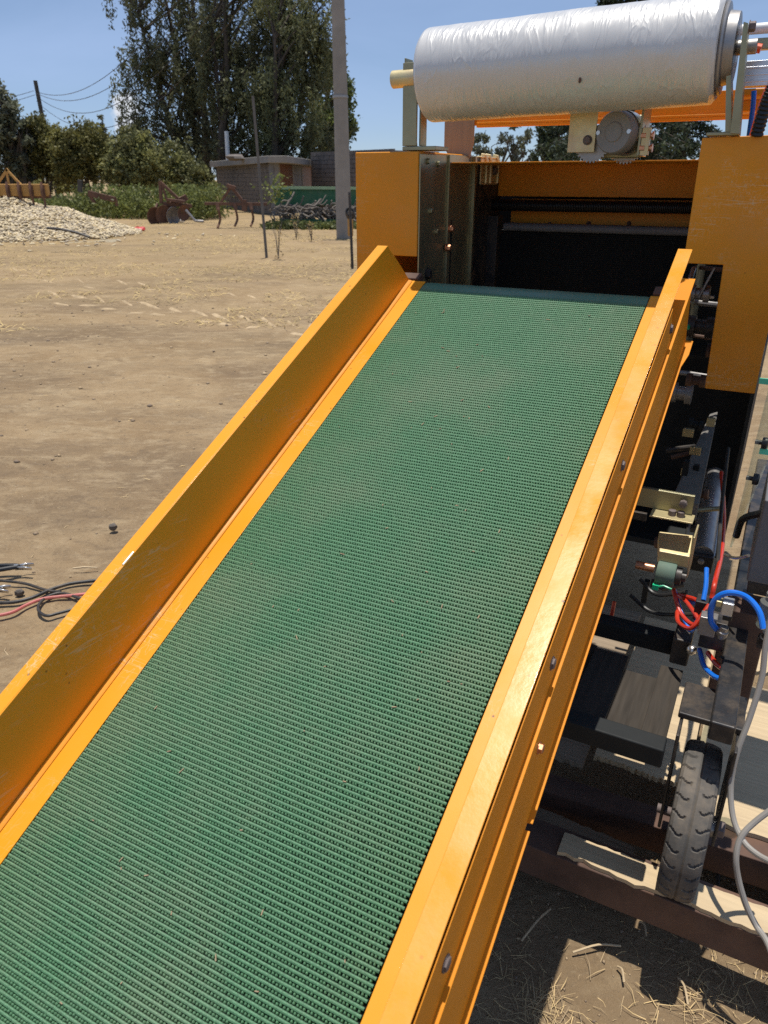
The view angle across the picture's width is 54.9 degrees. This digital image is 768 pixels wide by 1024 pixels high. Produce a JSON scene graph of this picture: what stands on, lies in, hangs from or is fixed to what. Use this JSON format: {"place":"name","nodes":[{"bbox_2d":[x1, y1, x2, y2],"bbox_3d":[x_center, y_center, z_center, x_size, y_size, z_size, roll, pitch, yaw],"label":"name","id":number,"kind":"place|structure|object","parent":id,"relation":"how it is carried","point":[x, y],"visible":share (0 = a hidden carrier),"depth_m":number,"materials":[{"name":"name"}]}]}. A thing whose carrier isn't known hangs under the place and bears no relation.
{"place":"outdoors","nodes":[
{"label":"outdoors","id":0,"kind":"place"},
{"bbox_2d":[345,207,354,235],"bbox_3d":[-0.664,-5.737,14.592,0.199,0.542,0.076,0,24,0],"label":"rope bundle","id":1,"kind":"object","parent":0,"point":[347,212],"visible":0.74,"depth_m":14.54,"materials":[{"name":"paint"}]},
{"bbox_2d":[0,180,767,1023],"bbox_3d":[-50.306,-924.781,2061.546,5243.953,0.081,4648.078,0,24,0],"label":"ground","id":2,"kind":"structure","parent":0,"point":[106,448],"depth_m":4.71,"materials":[{"name":"soil"}]},
{"bbox_2d":[0,585,11,592],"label":"battery clamp","id":3,"kind":"object","parent":2,"relation":"on","point":[3,588],"visible":1,"depth_m":3.02,"materials":[{"name":"silver metal"}]},
{"bbox_2d":[0,563,33,571],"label":"battery clamp","id":4,"kind":"object","parent":2,"relation":"on","point":[12,566],"visible":1,"depth_m":3.17,"materials":[{"name":"silver metal"}]},
{"bbox_2d":[14,589,24,595],"bbox_3d":[-1.489,0.330,3.019,0.040,0.032,0.028,-10,26,-21],"label":"stone","id":5,"kind":"object","parent":2,"relation":"on","point":[19,592],"visible":1,"depth_m":3.01,"materials":[{"name":"grey stone"}]},
{"bbox_2d":[0,78,43,198],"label":"tree","id":6,"kind":"object","parent":2,"relation":"on","point":[13,160],"visible":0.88,"depth_m":39.09,"materials":[{"name":"green plant"}]},
{"bbox_2d":[0,168,51,207],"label":"harrow","id":7,"kind":"object","parent":2,"relation":"on","point":[18,190],"visible":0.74,"depth_m":22.36,"materials":[{"name":"paint"}]},
{"bbox_2d":[0,579,61,592],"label":"jumper cable","id":8,"kind":"object","parent":2,"relation":"on","point":[28,584],"visible":1,"depth_m":3.07,"materials":[{"name":"black rubber"}]},
{"bbox_2d":[0,592,85,616],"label":"red cable","id":9,"kind":"object","parent":2,"relation":"on","point":[36,601],"visible":0.89,"depth_m":2.96,"materials":[{"name":"red rubber"}]},
{"bbox_2d":[14,177,74,195],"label":"scrub","id":10,"kind":"object","parent":2,"relation":"on","point":[60,189],"visible":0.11,"depth_m":47.71,"materials":[{"name":"green plant"}]},
{"bbox_2d":[13,110,76,194],"bbox_3d":[-18.457,-19.289,40.743,3.366,5.151,3.184,0,24,0],"label":"bush","id":11,"kind":"object","parent":2,"relation":"on","point":[40,125],"visible":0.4,"depth_m":39.74,"materials":[{"name":"green plant"}]},
{"bbox_2d":[33,80,59,197],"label":"wooden pole","id":12,"kind":"object","parent":2,"relation":"on","point":[39,102],"visible":0.27,"depth_m":50.75,"materials":[{"name":"brown wood"}]},
{"bbox_2d":[0,579,96,604],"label":"jumper cable","id":13,"kind":"object","parent":2,"relation":"on","point":[46,591],"visible":0.81,"depth_m":3.02,"materials":[{"name":"rubber"}]},
{"bbox_2d":[37,592,80,616],"bbox_3d":[-1.264,0.374,2.919,0.252,0.012,0.168,11,27,24],"label":"looped cable","id":14,"kind":"object","parent":2,"relation":"on","point":[55,613],"visible":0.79,"depth_m":2.90,"materials":[{"name":"black rubber"}]},
{"bbox_2d":[43,114,113,199],"bbox_3d":[-16.224,-18.805,39.975,4.140,4.904,3.953,0,24,0],"label":"bush","id":15,"kind":"object","parent":2,"relation":"on","point":[73,155],"visible":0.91,"depth_m":38.81,"materials":[{"name":"green plant"}]},
{"bbox_2d":[73,566,97,568],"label":"twig","id":16,"kind":"object","parent":2,"relation":"on","point":[83,567],"visible":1,"depth_m":3.21,"materials":[{"name":"brown wood"}]},
{"bbox_2d":[96,114,116,189],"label":"conifer tree","id":17,"kind":"object","parent":2,"relation":"on","point":[100,117],"visible":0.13,"depth_m":53.24,"materials":[{"name":"green plant"}]},
{"bbox_2d":[109,523,116,530],"bbox_3d":[-1.316,0.073,3.589,0.043,0.036,0.034,0,24,0],"label":"stone","id":18,"kind":"object","parent":2,"relation":"on","point":[112,526],"visible":1,"depth_m":3.58,"materials":[{"name":"grey stone"}]},
{"bbox_2d":[0,195,235,251],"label":"gravel pile","id":19,"kind":"object","parent":2,"relation":"on","point":[25,220],"visible":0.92,"depth_m":21.55,"materials":[{"name":"beige gravel"}]},
{"bbox_2d":[47,227,89,237],"bbox_3d":[-7.326,-6.489,17.164,1.090,0.234,0.082,5,25,11],"label":"dark strip","id":20,"kind":"object","parent":19,"relation":"on","point":[68,230],"visible":1,"depth_m":17.13,"materials":[{"name":"black paint"}]},
{"bbox_2d":[97,123,166,194],"bbox_3d":[-13.140,-18.068,38.957,3.556,4.369,3.263,-16,29,-31],"label":"bush","id":21,"kind":"object","parent":2,"relation":"on","point":[138,161],"visible":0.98,"depth_m":38.09,"materials":[{"name":"green plant"}]},
{"bbox_2d":[4,293,308,654],"bbox_3d":[-3.394,-1.362,6.828,7.215,0.065,10.457,0,24,0],"label":"yard straw","id":22,"kind":"object","parent":2,"relation":"on","point":[107,426],"visible":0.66,"depth_m":5.25,"materials":[{"name":"beige plant"}]},
{"bbox_2d":[13,268,310,334],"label":"tyre marks","id":23,"kind":"object","parent":2,"relation":"on","point":[195,311],"visible":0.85,"depth_m":9.76,"materials":[{"name":"soil"}]},
{"bbox_2d":[147,181,203,223],"bbox_3d":[-8.168,-11.993,28.694,2.111,1.581,0.904,-7,25,-15],"label":"disc plough","id":24,"kind":"object","parent":2,"relation":"on","point":[165,211],"visible":0.98,"depth_m":28.64,"materials":[{"name":"brown metal"}]},
{"bbox_2d":[101,0,252,181],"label":"eucalyptus tree","id":25,"kind":"object","parent":2,"relation":"on","point":[157,62],"visible":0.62,"depth_m":47.92,"materials":[{"name":"green plant"}]},
{"bbox_2d":[0,220,356,331],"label":"dry grass","id":26,"kind":"structure","parent":2,"relation":"on","point":[163,283],"depth_m":13.98,"materials":[{"name":"beige plant"}]},
{"bbox_2d":[144,134,223,197],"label":"shrub","id":27,"kind":"object","parent":2,"relation":"on","point":[178,168],"visible":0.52,"depth_m":41.15,"materials":[{"name":"green plant"}]},
{"bbox_2d":[26,173,356,229],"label":"weeds","id":28,"kind":"object","parent":2,"relation":"on","point":[133,204],"visible":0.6,"depth_m":31.97,"materials":[{"name":"green plant"}]},
{"bbox_2d":[77,179,118,205],"bbox_3d":[-12.105,-13.475,31.220,1.614,1.037,0.160,0,24,0],"label":"rusty frame","id":29,"kind":"object","parent":28,"relation":"on","point":[92,195],"visible":1,"depth_m":31.20,"materials":[{"name":"brown metal"}]},
{"bbox_2d":[204,184,267,228],"bbox_3d":[-5.263,-10.869,26.292,2.232,1.470,0.345,0,24,0],"label":"chisel plough","id":30,"kind":"object","parent":2,"relation":"on","point":[244,203],"visible":1,"depth_m":26.25,"materials":[{"name":"brown metal"}]},
{"bbox_2d":[169,0,313,185],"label":"eucalyptus tree","id":31,"kind":"object","parent":2,"relation":"on","point":[223,86],"visible":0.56,"depth_m":46.15,"materials":[{"name":"green plant"}]},
{"bbox_2d":[252,96,267,257],"bbox_3d":[-2.584,-6.833,15.474,0.135,3.280,0.055,-10,26,-20],"label":"steel post","id":32,"kind":"object","parent":2,"relation":"on","point":[260,182],"visible":0.94,"depth_m":15.39,"materials":[{"name":"grey metal"}]},
{"bbox_2d":[209,154,311,214],"bbox_3d":[-5.560,-18.385,41.445,6.842,2.860,14.557,-7,25,-16],"label":"stone hut","id":33,"kind":"object","parent":2,"relation":"on","point":[239,172],"visible":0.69,"depth_m":38.86,"materials":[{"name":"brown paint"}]},
{"bbox_2d":[224,131,229,159],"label":"white pipe","id":34,"kind":"object","parent":33,"relation":"on","point":[227,146],"visible":0.3,"depth_m":46.48,"materials":[{"name":"metal"}]},
{"bbox_2d":[278,164,293,185],"bbox_3d":[-4.955,-16.433,37.602,0.100,2.250,3.787,2,24,4],"label":"door","id":35,"kind":"structure","parent":33,"relation":"in","point":[287,170],"depth_m":37.60,"materials":[{"name":"brown paint"}]},
{"bbox_2d":[301,166,311,207],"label":"door","id":36,"kind":"structure","parent":33,"relation":"in","point":[306,171],"depth_m":42.86,"materials":[{"name":"brown paint"}]},
{"bbox_2d":[271,216,284,258],"bbox_3d":[-2.242,-5.810,15.667,0.298,0.894,0.358,0,24,0],"label":"dry weed","id":37,"kind":"object","parent":2,"relation":"on","point":[277,249],"visible":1,"depth_m":15.65,"materials":[{"name":"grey plant"}]},
{"bbox_2d":[227,0,350,159],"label":"eucalyptus tree","id":38,"kind":"object","parent":2,"relation":"on","point":[274,94],"visible":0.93,"depth_m":44.41,"materials":[{"name":"green plant"}]},
{"bbox_2d":[288,213,300,239],"bbox_3d":[-2.503,-7.985,20.695,0.349,0.740,0.354,0,24,0],"label":"dry weed","id":39,"kind":"object","parent":2,"relation":"on","point":[295,232],"visible":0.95,"depth_m":20.71,"materials":[{"name":"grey plant"}]},
{"bbox_2d":[306,221,316,241],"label":"dry weed","id":40,"kind":"object","parent":2,"relation":"on","point":[310,232],"visible":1,"depth_m":20.07,"materials":[{"name":"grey plant"}]},
{"bbox_2d":[269,188,355,221],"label":"dead branches","id":41,"kind":"object","parent":2,"relation":"on","point":[311,211],"visible":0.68,"depth_m":26.43,"materials":[{"name":"grey wood"}]},
{"bbox_2d":[272,186,355,222],"bbox_3d":[-2.481,-11.404,27.519,3.184,1.342,2.650,0,24,0],"label":"green trailer","id":42,"kind":"object","parent":2,"relation":"on","point":[311,194],"visible":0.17,"depth_m":27.11,"materials":[{"name":"metal"}]},
{"bbox_2d":[296,59,362,151],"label":"rounded tree","id":43,"kind":"object","parent":2,"relation":"on","point":[353,123],"visible":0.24,"depth_m":51.90,"materials":[{"name":"green plant"}]},
{"bbox_2d":[331,0,350,238],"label":"utility pole","id":44,"kind":"object","parent":2,"relation":"on","point":[342,158],"visible":0.91,"depth_m":19.92,"materials":[{"name":"concrete"}]},
{"bbox_2d":[39,0,178,95],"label":"power line","id":45,"kind":"object","parent":44,"relation":"attached to","point":[122,62],"visible":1,"depth_m":33.54,"materials":[{"name":"black rubber"}]},
{"bbox_2d":[37,0,197,100],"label":"power line","id":46,"kind":"object","parent":44,"relation":"attached to","point":[133,69],"visible":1,"depth_m":32.87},
{"bbox_2d":[42,0,220,112],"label":"power line","id":47,"kind":"object","parent":44,"relation":"attached to","point":[154,76],"visible":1,"depth_m":31.52,"materials":[{"name":"black rubber"}]},
{"bbox_2d":[41,0,245,128],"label":"power line","id":48,"kind":"object","parent":44,"relation":"attached to","point":[174,86],"visible":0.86,"depth_m":30.34,"materials":[{"name":"black rubber"}]},
{"bbox_2d":[0,245,694,1023],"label":"feed conveyor","id":49,"kind":"object","parent":2,"relation":"on","point":[388,871],"visible":1,"depth_m":1.22,"materials":[{"name":"rubber"}]},
{"bbox_2d":[60,309,589,1003],"bbox_3d":[-0.009,0.075,1.391,0.489,0.682,1.481,11,27,24],"label":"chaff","id":50,"kind":"object","parent":49,"relation":"on","point":[296,637],"visible":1,"depth_m":1.25,"materials":[{"name":"plant"}]},
{"bbox_2d":[348,192,353,268],"bbox_3d":[-0.624,-5.257,14.084,0.089,1.544,0.056,0,24,0],"label":"steel post","id":51,"kind":"object","parent":2,"relation":"on","point":[350,228],"visible":0.88,"depth_m":14.02,"materials":[{"name":"black metal"}]},
{"bbox_2d":[311,149,438,208],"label":"stone house","id":52,"kind":"structure","parent":2,"relation":"on","point":[323,168],"depth_m":39.76,"materials":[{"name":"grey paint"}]},
{"bbox_2d":[0,296,764,1022],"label":"soil clods","id":53,"kind":"object","parent":2,"relation":"on","point":[194,448],"visible":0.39,"depth_m":4.44,"materials":[{"name":"brown soil"}]},
{"bbox_2d":[471,126,539,161],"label":"tree","id":54,"kind":"object","parent":2,"relation":"on","point":[513,155],"visible":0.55,"depth_m":42.81,"materials":[{"name":"green plant"}]},
{"bbox_2d":[521,908,550,941],"bbox_3d":[0.345,0.934,1.679,0.112,0.012,0.006,-22,32,-39],"label":"stalk","id":55,"kind":"object","parent":2,"relation":"on","point":[535,923],"visible":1,"depth_m":1.67,"materials":[{"name":"beige plant"}]},
{"bbox_2d":[528,125,568,160],"bbox_3d":[8.827,-18.081,37.925,2.704,5.230,2.528,21,32,39],"label":"tree","id":56,"kind":"object","parent":2,"relation":"on","point":[541,135],"visible":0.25,"depth_m":37.36,"materials":[{"name":"green plant"}]},
{"bbox_2d":[572,943,620,952],"bbox_3d":[0.468,0.958,1.627,0.110,0.012,0.010,-3,24,-6],"label":"stalk","id":57,"kind":"object","parent":2,"relation":"on","point":[595,945],"visible":1,"depth_m":1.63,"materials":[{"name":"beige plant"}]},
{"bbox_2d":[523,0,699,160],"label":"conifer tree","id":58,"kind":"object","parent":2,"relation":"on","point":[659,151],"visible":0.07,"depth_m":25.71,"materials":[{"name":"green plant"}]},
{"bbox_2d":[471,726,763,1023],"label":"straw litter","id":59,"kind":"object","parent":2,"relation":"on","point":[597,954],"visible":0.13,"depth_m":1.61,"materials":[{"name":"beige plant"}]},
{"bbox_2d":[617,965,624,982],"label":"stalk","id":60,"kind":"object","parent":2,"relation":"on","point":[620,967],"visible":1,"depth_m":1.57,"materials":[{"name":"beige plant"}]},
{"bbox_2d":[474,873,767,1023],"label":"straw tufts","id":61,"kind":"object","parent":2,"relation":"on","point":[554,998],"visible":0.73,"depth_m":1.53,"materials":[{"name":"beige plant"}]},
{"bbox_2d":[639,921,646,935],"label":"stalk","id":62,"kind":"object","parent":2,"relation":"on","point":[643,923],"visible":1,"depth_m":1.67,"materials":[{"name":"beige plant"}]},
{"bbox_2d":[638,120,724,159],"bbox_3d":[11.990,-15.477,29.416,5.253,7.417,5.254,7,25,15],"label":"conifer tree","id":63,"kind":"object","parent":2,"relation":"on","point":[693,147],"visible":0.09,"depth_m":28.91,"materials":[{"name":"green plant"}]},
{"bbox_2d":[678,977,688,1004],"bbox_3d":[0.625,0.997,1.540,0.009,0.012,0.059,0,24,0],"label":"stalk","id":64,"kind":"object","parent":2,"relation":"on","point":[685,990],"visible":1,"depth_m":1.53,"materials":[{"name":"beige plant"}]},
{"bbox_2d":[716,873,767,904],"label":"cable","id":65,"kind":"object","parent":2,"relation":"on","point":[718,876],"visible":0.09,"depth_m":1.78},
{"bbox_3d":[1.360,0.842,1.764,0.100,0.117,1.500,12,27,25],"label":"wooden sleeper","id":66,"kind":"object","parent":2,"relation":"on","visible":0},
{"bbox_2d":[518,818,767,971],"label":"skid beam","id":67,"kind":"structure","parent":66,"relation":"on","point":[541,859],"depth_m":1.56,"materials":[{"name":"brown metal"}]},
{"bbox_2d":[356,20,767,903],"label":"baling machine","id":68,"kind":"object","parent":67,"relation":"on","point":[626,222],"visible":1,"depth_m":1.97,"materials":[{"name":"orange paint"}]},
{"bbox_2d":[390,0,757,121],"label":"film roll","id":69,"kind":"object","parent":68,"relation":"on","point":[648,54],"visible":1,"depth_m":1.69,"materials":[{"name":"plastic"}]},
{"bbox_2d":[728,619,767,863],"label":"cable","id":70,"kind":"object","parent":68,"relation":"hanging from","point":[740,743],"visible":0.99,"depth_m":1.41,"materials":[{"name":"grey rubber"}]},
{"bbox_2d":[733,808,767,950],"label":"cable","id":71,"kind":"object","parent":70,"relation":"hanging from","point":[751,825],"visible":1,"depth_m":1.39,"materials":[{"name":"grey rubber"}]},
{"bbox_2d":[557,832,767,935],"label":"plank","id":72,"kind":"object","parent":67,"relation":"on","point":[723,907],"visible":0.82,"depth_m":1.55,"materials":[{"name":"brown wood"}]},
{"bbox_2d":[539,773,767,889],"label":"skid beam","id":73,"kind":"structure","parent":66,"relation":"on","point":[625,819],"depth_m":1.74,"materials":[{"name":"brown metal"}]},
{"bbox_2d":[535,807,634,854],"bbox_3d":[0.355,0.732,1.795,0.490,0.012,0.057,14,28,28],"label":"board","id":74,"kind":"object","parent":73,"relation":"on","point":[559,820],"visible":0.18,"depth_m":1.74,"materials":[{"name":"brown wood"}]},
{"bbox_2d":[554,604,640,768],"bbox_3d":[0.507,0.456,2.262,0.400,0.014,0.810,12,27,25],"label":"board","id":75,"kind":"object","parent":73,"relation":"on","point":[572,753],"visible":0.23,"depth_m":1.94,"materials":[{"name":"brown wood"}]},
{"bbox_2d":[594,617,713,786],"bbox_3d":[0.792,0.506,2.102,0.220,0.014,0.739,12,27,25],"label":"board","id":76,"kind":"object","parent":75,"relation":"on","point":[644,661],"visible":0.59,"depth_m":2.01,"materials":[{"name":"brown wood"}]},
{"bbox_2d":[700,686,767,841],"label":"plywood sheet","id":77,"kind":"object","parent":73,"relation":"on","point":[751,790],"visible":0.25,"depth_m":1.83,"materials":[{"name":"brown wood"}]},
{"bbox_2d":[755,650,767,676],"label":"board","id":78,"kind":"object","parent":77,"relation":"on","point":[758,669],"visible":0.11,"depth_m":2.18,"materials":[{"name":"brown wood"}]},
{"bbox_2d":[0,0,767,179],"label":"sky","id":79,"kind":"structure","parent":0,"point":[66,46],"materials":[{"name":"blue"}]}
]}

